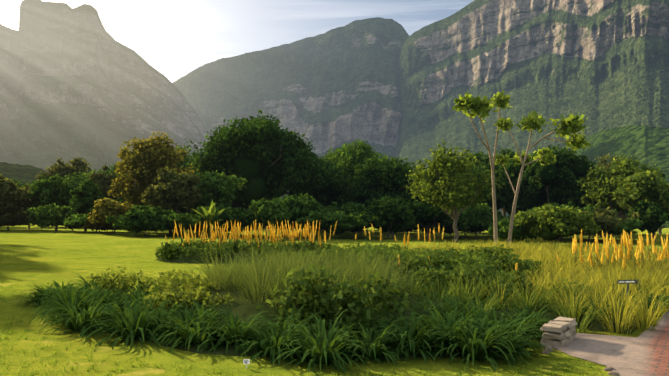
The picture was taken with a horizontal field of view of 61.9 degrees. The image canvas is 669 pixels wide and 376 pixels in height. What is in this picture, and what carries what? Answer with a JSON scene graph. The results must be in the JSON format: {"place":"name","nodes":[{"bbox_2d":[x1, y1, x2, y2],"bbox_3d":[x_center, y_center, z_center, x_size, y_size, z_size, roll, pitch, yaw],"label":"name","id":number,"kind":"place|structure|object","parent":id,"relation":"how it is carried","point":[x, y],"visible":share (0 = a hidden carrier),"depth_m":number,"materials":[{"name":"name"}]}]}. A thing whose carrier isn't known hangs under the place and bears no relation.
{"place":"outdoors","nodes":[
{"label":"outdoors","id":0,"kind":"place"},
{"bbox_2d":[0,162,79,215],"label":"ridge","id":1,"kind":"structure","parent":0,"point":[22,174],"depth_m":440.77,"materials":[{"name":"green plant"}]},
{"bbox_2d":[0,0,209,172],"bbox_3d":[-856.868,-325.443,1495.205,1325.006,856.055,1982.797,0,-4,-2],"label":"mountain","id":2,"kind":"structure","parent":0,"point":[79,81],"depth_m":1908.32,"materials":[{"name":"grey stone"}]},
{"bbox_2d":[0,0,473,82],"label":"sky","id":3,"kind":"structure","parent":0,"point":[176,38],"materials":[{"name":"white"}]},
{"bbox_2d":[172,17,408,197],"bbox_3d":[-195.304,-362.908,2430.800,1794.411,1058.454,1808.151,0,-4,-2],"label":"mountain","id":4,"kind":"structure","parent":0,"point":[335,88],"depth_m":2680.25,"materials":[{"name":"grey stone"}]},
{"bbox_2d":[0,224,668,375],"bbox_3d":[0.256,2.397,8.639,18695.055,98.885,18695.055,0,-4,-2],"label":"lawn","id":5,"kind":"structure","parent":0,"point":[36,254],"depth_m":9.57,"materials":[{"name":"green plant"}]},
{"bbox_2d":[0,210,27,229],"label":"tree","id":6,"kind":"object","parent":5,"relation":"on","point":[3,218],"visible":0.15,"depth_m":77.77,"materials":[{"name":"green plant"}]},
{"bbox_2d":[0,174,33,219],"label":"tree","id":7,"kind":"object","parent":5,"relation":"on","point":[12,197],"visible":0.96,"depth_m":76.77,"materials":[{"name":"green plant"}]},
{"bbox_2d":[0,209,34,229],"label":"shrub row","id":8,"kind":"object","parent":5,"relation":"on","point":[11,217],"visible":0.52,"depth_m":77.61,"materials":[{"name":"green plant"}]},
{"bbox_2d":[19,184,35,229],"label":"tree","id":9,"kind":"object","parent":5,"relation":"on","point":[29,228],"visible":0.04,"depth_m":82.03,"materials":[{"name":"green plant"}]},
{"bbox_2d":[11,173,70,187],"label":"tree","id":10,"kind":"object","parent":5,"relation":"on","point":[19,184],"depth_m":109.20,"materials":[{"name":"green plant"}]},
{"bbox_2d":[27,214,59,230],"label":"tree","id":11,"kind":"object","parent":5,"relation":"on","point":[33,217],"visible":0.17,"depth_m":73.81,"materials":[{"name":"green plant"}]},
{"bbox_2d":[25,175,73,229],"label":"tree","id":12,"kind":"object","parent":5,"relation":"on","point":[46,191],"visible":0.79,"depth_m":77.12,"materials":[{"name":"green plant"}]},
{"bbox_2d":[24,203,77,231],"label":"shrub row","id":13,"kind":"object","parent":5,"relation":"on","point":[47,215],"visible":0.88,"depth_m":66.54,"materials":[{"name":"green plant"}]},
{"bbox_2d":[35,157,91,226],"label":"tree","id":14,"kind":"object","parent":5,"relation":"on","point":[77,166],"visible":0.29,"depth_m":116.08,"materials":[{"name":"green plant"}]},
{"bbox_2d":[57,216,82,231],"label":"shrub","id":15,"kind":"object","parent":5,"relation":"on","point":[70,227],"visible":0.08,"depth_m":68.51,"materials":[{"name":"green plant"}]},
{"bbox_2d":[69,179,104,231],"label":"tree","id":16,"kind":"object","parent":5,"relation":"on","point":[85,196],"visible":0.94,"depth_m":69.73,"materials":[{"name":"green plant"}]},
{"bbox_2d":[62,168,112,213],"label":"tree","id":17,"kind":"object","parent":5,"relation":"on","point":[78,180],"depth_m":106.12,"materials":[{"name":"green plant"}]},
{"bbox_2d":[80,207,96,231],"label":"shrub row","id":18,"kind":"object","parent":5,"relation":"on","point":[89,210],"visible":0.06,"depth_m":68.93,"materials":[{"name":"green plant"}]},
{"bbox_2d":[62,213,120,230],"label":"hedge row","id":19,"kind":"object","parent":5,"relation":"on","point":[76,220],"visible":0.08,"depth_m":63.70,"materials":[{"name":"green plant"}]},
{"bbox_2d":[83,213,113,232],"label":"shrub","id":20,"kind":"object","parent":5,"relation":"on","point":[90,225],"visible":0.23,"depth_m":62.42,"materials":[{"name":"green plant"}]},
{"bbox_2d":[88,162,120,200],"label":"tree","id":21,"kind":"object","parent":5,"relation":"on","point":[104,182],"visible":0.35,"depth_m":102.48,"materials":[{"name":"green plant"}]},
{"bbox_2d":[87,159,128,202],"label":"tree","id":22,"kind":"object","parent":5,"relation":"on","point":[112,168],"visible":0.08,"depth_m":105.50,"materials":[{"name":"green plant"}]},
{"bbox_2d":[87,197,134,233],"bbox_3d":[-24.178,3.123,60.612,4.841,4.145,4.871,-1,-4,11],"label":"tree","id":23,"kind":"object","parent":5,"relation":"on","point":[103,209],"visible":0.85,"depth_m":59.58,"materials":[{"name":"green plant"}]},
{"bbox_2d":[114,195,135,205],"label":"tree","id":24,"kind":"object","parent":5,"relation":"on","point":[122,200],"visible":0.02,"depth_m":87.79,"materials":[{"name":"green plant"}]},
{"bbox_2d":[112,223,141,235],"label":"shrub","id":25,"kind":"object","parent":5,"relation":"on","point":[121,226],"depth_m":55.93,"materials":[{"name":"green plant"}]},
{"bbox_2d":[105,205,173,235],"bbox_3d":[-18.933,3.360,55.838,6.914,3.344,6.755,3,-5,-40],"label":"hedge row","id":26,"kind":"object","parent":5,"relation":"on","point":[140,218],"visible":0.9,"depth_m":53.76,"materials":[{"name":"green plant"}]},
{"bbox_2d":[106,132,197,231],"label":"tree","id":27,"kind":"object","parent":5,"relation":"on","point":[145,160],"visible":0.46,"depth_m":74.84,"materials":[{"name":"green plant"}]},
{"bbox_2d":[141,166,202,233],"bbox_3d":[-19.069,1.470,64.974,6.888,8.186,6.856,-2,-4,22],"label":"tree","id":28,"kind":"object","parent":5,"relation":"on","point":[177,193],"visible":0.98,"depth_m":63.78,"materials":[{"name":"green plant"}]},
{"bbox_2d":[146,215,203,235],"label":"hedge row","id":29,"kind":"object","parent":5,"relation":"on","point":[185,225],"visible":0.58,"depth_m":54.86,"materials":[{"name":"green plant"}]},
{"bbox_2d":[174,145,203,174],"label":"tree","id":30,"kind":"object","parent":5,"relation":"on","point":[187,162],"visible":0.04,"depth_m":105.57,"materials":[{"name":"green plant"}]},
{"bbox_2d":[162,205,240,231],"bbox_3d":[-12.412,3.443,58.203,9.747,3.696,10.730,0,-4,-2],"label":"hedge row","id":31,"kind":"object","parent":5,"relation":"on","point":[225,215],"visible":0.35,"depth_m":55.11,"materials":[{"name":"green plant"}]},
{"bbox_2d":[190,201,226,236],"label":"strelitzia plant","id":32,"kind":"object","parent":5,"relation":"on","point":[210,213],"visible":0.54,"depth_m":54.55,"materials":[{"name":"green plant"}]},
{"bbox_2d":[186,170,246,214],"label":"tree","id":33,"kind":"object","parent":5,"relation":"on","point":[217,189],"visible":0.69,"depth_m":69.40,"materials":[{"name":"green plant"}]},
{"bbox_2d":[155,251,302,262],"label":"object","id":34,"kind":"object","parent":5,"relation":"on","point":[184,259],"visible":0.12,"depth_m":24.98,"materials":[{"name":"green plant"}]},
{"bbox_2d":[196,207,261,234],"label":"hedge row","id":35,"kind":"object","parent":5,"relation":"on","point":[247,220],"visible":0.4,"depth_m":56.15,"materials":[{"name":"green plant"}]},
{"bbox_2d":[154,238,334,261],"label":"bushes","id":36,"kind":"object","parent":5,"relation":"on","point":[168,251],"visible":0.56,"depth_m":25.66,"materials":[{"name":"green plant"}]},
{"bbox_2d":[165,220,336,249],"bbox_3d":[-4.112,2.440,27.698,8.503,1.770,3.508,0,-4,-2],"label":"flower bed","id":37,"kind":"object","parent":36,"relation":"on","point":[291,235],"visible":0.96,"depth_m":27.38,"materials":[{"name":"yellow plant"}]},
{"bbox_2d":[243,359,249,367],"bbox_3d":[-1.110,2.222,7.039,0.080,0.112,0.034,0,-4,-2],"label":"plant label","id":38,"kind":"object","parent":5,"relation":"on","point":[246,361],"visible":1,"depth_m":7.04,"materials":[{"name":"white plastic"}]},
{"bbox_2d":[185,110,314,230],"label":"tree","id":39,"kind":"object","parent":5,"relation":"on","point":[253,151],"visible":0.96,"depth_m":83.93,"materials":[{"name":"green plant"}]},
{"bbox_2d":[229,188,288,210],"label":"tree","id":40,"kind":"object","parent":5,"relation":"on","point":[237,205],"depth_m":101.03,"materials":[{"name":"green plant"}]},
{"bbox_2d":[242,198,292,237],"bbox_3d":[-6.803,3.124,56.693,5.234,4.284,5.041,0,-4,-2],"label":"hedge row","id":41,"kind":"object","parent":5,"relation":"on","point":[265,212],"visible":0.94,"depth_m":55.65,"materials":[{"name":"green plant"}]},
{"bbox_2d":[270,224,294,229],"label":"shrub","id":42,"kind":"object","parent":5,"relation":"on","point":[283,227],"visible":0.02,"depth_m":65.47,"materials":[{"name":"green plant"}]},
{"bbox_2d":[267,193,347,231],"bbox_3d":[-4.497,3.148,63.362,9.765,5.128,9.940,-2,-4,23],"label":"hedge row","id":43,"kind":"object","parent":5,"relation":"on","point":[296,206],"visible":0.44,"depth_m":60.93,"materials":[{"name":"green plant"}]},
{"bbox_2d":[274,149,348,231],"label":"tree","id":44,"kind":"object","parent":5,"relation":"on","point":[310,173],"visible":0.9,"depth_m":82.40,"materials":[{"name":"green plant"}]},
{"bbox_2d":[294,210,369,234],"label":"hedge row","id":45,"kind":"object","parent":5,"relation":"on","point":[327,221],"visible":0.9,"depth_m":58.38,"materials":[{"name":"green plant"}]},
{"bbox_2d":[10,238,668,372],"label":"bed plants","id":46,"kind":"object","parent":5,"relation":"on","point":[489,273],"visible":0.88,"depth_m":10.21,"materials":[{"name":"green plant"}]},
{"bbox_2d":[323,201,371,234],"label":"tree","id":47,"kind":"object","parent":5,"relation":"on","point":[346,208],"visible":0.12,"depth_m":67.78,"materials":[{"name":"green plant"}]},
{"bbox_2d":[319,139,384,206],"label":"tree","id":48,"kind":"object","parent":5,"relation":"on","point":[347,158],"visible":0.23,"depth_m":90.18,"materials":[{"name":"green plant"}]},
{"bbox_2d":[54,250,665,360],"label":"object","id":49,"kind":"object","parent":5,"relation":"on","point":[247,309],"visible":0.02,"depth_m":10.01,"materials":[{"name":"green plant"}]},
{"bbox_2d":[397,254,517,270],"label":"flower spikes","id":50,"kind":"object","parent":49,"relation":"on","point":[516,267],"visible":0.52,"depth_m":15.01,"materials":[{"name":"yellow plant"}]},
{"bbox_2d":[325,145,394,162],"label":"tree","id":51,"kind":"object","parent":5,"relation":"on","point":[381,155],"visible":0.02,"depth_m":110.49,"materials":[{"name":"green plant"}]},
{"bbox_2d":[339,211,387,236],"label":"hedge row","id":52,"kind":"object","parent":5,"relation":"on","point":[361,218],"visible":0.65,"depth_m":59.64,"materials":[{"name":"green plant"}]},
{"bbox_2d":[337,156,426,233],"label":"tree","id":53,"kind":"object","parent":5,"relation":"on","point":[375,180],"visible":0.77,"depth_m":78.75,"materials":[{"name":"green plant"}]},
{"bbox_2d":[360,196,416,237],"bbox_3d":[6.041,3.288,61.657,6.441,4.930,5.150,-1,-4,19],"label":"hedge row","id":54,"kind":"object","parent":5,"relation":"on","point":[397,214],"visible":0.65,"depth_m":60.45,"materials":[{"name":"green plant"}]},
{"bbox_2d":[371,196,417,237],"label":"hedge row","id":55,"kind":"object","parent":5,"relation":"on","point":[396,227],"visible":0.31,"depth_m":60.99,"materials":[{"name":"green plant"}]},
{"bbox_2d":[355,225,443,251],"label":"bed flowers","id":56,"kind":"object","parent":5,"relation":"on","point":[380,231],"visible":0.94,"depth_m":26.07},
{"bbox_2d":[387,220,412,235],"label":"shrub row","id":57,"kind":"object","parent":5,"relation":"on","point":[408,230],"visible":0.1,"depth_m":69.51,"materials":[{"name":"green plant"}]},
{"bbox_2d":[402,220,452,233],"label":"shrub","id":58,"kind":"object","parent":5,"relation":"on","point":[412,226],"visible":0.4,"depth_m":65.30,"materials":[{"name":"green plant"}]},
{"bbox_2d":[413,200,459,238],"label":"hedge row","id":59,"kind":"object","parent":5,"relation":"on","point":[428,213],"visible":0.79,"depth_m":61.72,"materials":[{"name":"green plant"}]},
{"bbox_2d":[405,139,504,242],"bbox_3d":[11.130,0.298,52.886,8.674,10.174,10.744,0,-4,-2],"label":"tree","id":60,"kind":"object","parent":5,"relation":"on","point":[446,185],"visible":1,"depth_m":51.41,"materials":[{"name":"green plant"}]},
{"bbox_2d":[442,207,501,234],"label":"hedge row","id":61,"kind":"object","parent":5,"relation":"on","point":[449,231],"visible":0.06,"depth_m":70.14,"materials":[{"name":"green plant"}]},
{"bbox_2d":[450,203,503,239],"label":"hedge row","id":62,"kind":"object","parent":5,"relation":"on","point":[478,217],"visible":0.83,"depth_m":63.47,"materials":[{"name":"green plant"}]},
{"bbox_2d":[459,151,509,208],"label":"tree","id":63,"kind":"object","parent":5,"relation":"on","point":[484,160],"visible":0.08,"depth_m":104.23,"materials":[{"name":"green plant"}]},
{"bbox_2d":[465,166,508,233],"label":"tree","id":64,"kind":"object","parent":5,"relation":"on","point":[500,200],"visible":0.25,"depth_m":88.47,"materials":[{"name":"green plant"}]},
{"bbox_2d":[496,148,518,216],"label":"tree","id":65,"kind":"object","parent":5,"relation":"on","point":[511,155],"depth_m":118.93,"materials":[{"name":"green plant"}]},
{"bbox_2d":[488,217,533,240],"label":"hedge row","id":66,"kind":"object","parent":5,"relation":"on","point":[498,225],"visible":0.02,"depth_m":58.11,"materials":[{"name":"green plant"}]},
{"bbox_2d":[487,218,536,243],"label":"shrub","id":67,"kind":"object","parent":5,"relation":"on","point":[519,233],"visible":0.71,"depth_m":41.79,"materials":[{"name":"green plant"}]},
{"bbox_2d":[452,90,590,244],"bbox_3d":[11.110,-0.939,32.784,8.324,10.046,3.410,0,-4,-2],"label":"tree","id":68,"kind":"object","parent":5,"relation":"on","point":[570,124],"visible":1,"depth_m":32.95,"materials":[{"name":"green plant"}]},
{"bbox_2d":[496,159,552,214],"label":"tree","id":69,"kind":"object","parent":5,"relation":"on","point":[527,197],"visible":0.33,"depth_m":86.78,"materials":[{"name":"green plant"}]},
{"bbox_2d":[542,345,552,353],"bbox_3d":[3.168,2.440,8.318,0.130,0.154,0.376,-2,-4,32],"label":"boulder by wall","id":70,"kind":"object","parent":5,"relation":"on","point":[547,351],"visible":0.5,"depth_m":8.34,"materials":[{"name":"stone"}]},
{"bbox_2d":[513,203,600,244],"bbox_3d":[15.891,2.902,40.297,6.029,3.558,7.157,-1,-4,14],"label":"shrub","id":71,"kind":"object","parent":5,"relation":"on","point":[548,222],"visible":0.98,"depth_m":39.20,"materials":[{"name":"green plant"}]},
{"bbox_2d":[514,144,602,208],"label":"tree","id":72,"kind":"object","parent":5,"relation":"on","point":[561,176],"visible":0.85,"depth_m":82.18,"materials":[{"name":"green plant"}]},
{"bbox_2d":[540,317,576,346],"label":"stone wall","id":73,"kind":"structure","parent":5,"relation":"on","point":[559,332],"depth_m":8.76,"materials":[{"name":"grey stone"}]},
{"bbox_2d":[527,201,600,240],"bbox_3d":[25.129,3.742,61.714,8.248,4.691,9.171,-2,-4,22],"label":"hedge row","id":74,"kind":"object","parent":5,"relation":"on","point":[588,207],"visible":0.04,"depth_m":60.95,"materials":[{"name":"green plant"}]},
{"bbox_2d":[577,173,602,236],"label":"tree","id":75,"kind":"object","parent":5,"relation":"on","point":[585,194],"visible":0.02,"depth_m":81.42,"materials":[{"name":"green plant"}]},
{"bbox_2d":[593,208,617,238],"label":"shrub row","id":76,"kind":"object","parent":5,"relation":"on","point":[608,214],"depth_m":66.28,"materials":[{"name":"green plant"}]},
{"bbox_2d":[585,153,627,211],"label":"tree","id":77,"kind":"object","parent":5,"relation":"on","point":[605,160],"depth_m":100.42,"materials":[{"name":"green plant"}]},
{"bbox_2d":[578,207,638,241],"bbox_3d":[26.948,3.991,60.447,9.552,4.044,13.487,0,-4,-2],"label":"hedge row","id":78,"kind":"object","parent":5,"relation":"on","point":[604,221],"visible":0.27,"depth_m":56.26,"materials":[{"name":"green plant"}]},
{"bbox_2d":[553,310,668,375],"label":"brick path","id":79,"kind":"structure","parent":5,"relation":"on","point":[645,353],"depth_m":8.39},
{"bbox_2d":[604,367,618,375],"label":"rocks","id":80,"kind":"object","parent":5,"relation":"on","point":[612,373],"visible":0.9,"depth_m":7.02,"materials":[{"name":"grey stone"}]},
{"bbox_2d":[557,229,668,275],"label":"flower spikes","id":81,"kind":"object","parent":5,"relation":"on","point":[640,246],"visible":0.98,"depth_m":18.30,"materials":[{"name":"yellow plant"}]},
{"bbox_2d":[577,153,663,236],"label":"tree","id":82,"kind":"object","parent":5,"relation":"on","point":[601,188],"visible":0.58,"depth_m":74.18,"materials":[{"name":"green plant"}]},
{"bbox_2d":[599,217,643,240],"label":"hedge row","id":83,"kind":"object","parent":5,"relation":"on","point":[627,226],"visible":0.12,"depth_m":59.06,"materials":[{"name":"green plant"}]},
{"bbox_2d":[617,280,638,296],"bbox_3d":[6.341,2.365,12.046,0.520,0.762,0.066,1,-4,-11],"label":"sign board","id":84,"kind":"object","parent":5,"relation":"on","point":[627,282],"visible":0.62,"depth_m":12.04,"materials":[{"name":"grey metal"}]},
{"bbox_2d":[612,170,668,239],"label":"tree","id":85,"kind":"object","parent":5,"relation":"on","point":[649,186],"visible":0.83,"depth_m":63.92,"materials":[{"name":"green plant"}]},
{"bbox_2d":[625,200,668,240],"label":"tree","id":86,"kind":"object","parent":5,"relation":"on","point":[653,217],"visible":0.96,"depth_m":62.67,"materials":[{"name":"green plant"}]},
{"bbox_2d":[628,174,667,233],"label":"tree","id":87,"kind":"object","parent":5,"relation":"on","point":[660,232],"depth_m":119.14,"materials":[{"name":"green plant"}]},
{"bbox_2d":[394,0,668,217],"bbox_3d":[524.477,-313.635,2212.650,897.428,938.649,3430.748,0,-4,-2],"label":"mountain","id":88,"kind":"structure","parent":0,"point":[601,64],"depth_m":1756.86,"materials":[{"name":"green stone"}]},
{"bbox_2d":[572,125,668,227],"bbox_3d":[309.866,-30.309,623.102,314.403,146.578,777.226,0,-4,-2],"label":"ridge","id":89,"kind":"structure","parent":0,"point":[645,144],"depth_m":693.80,"materials":[{"name":"green plant"}]}
]}

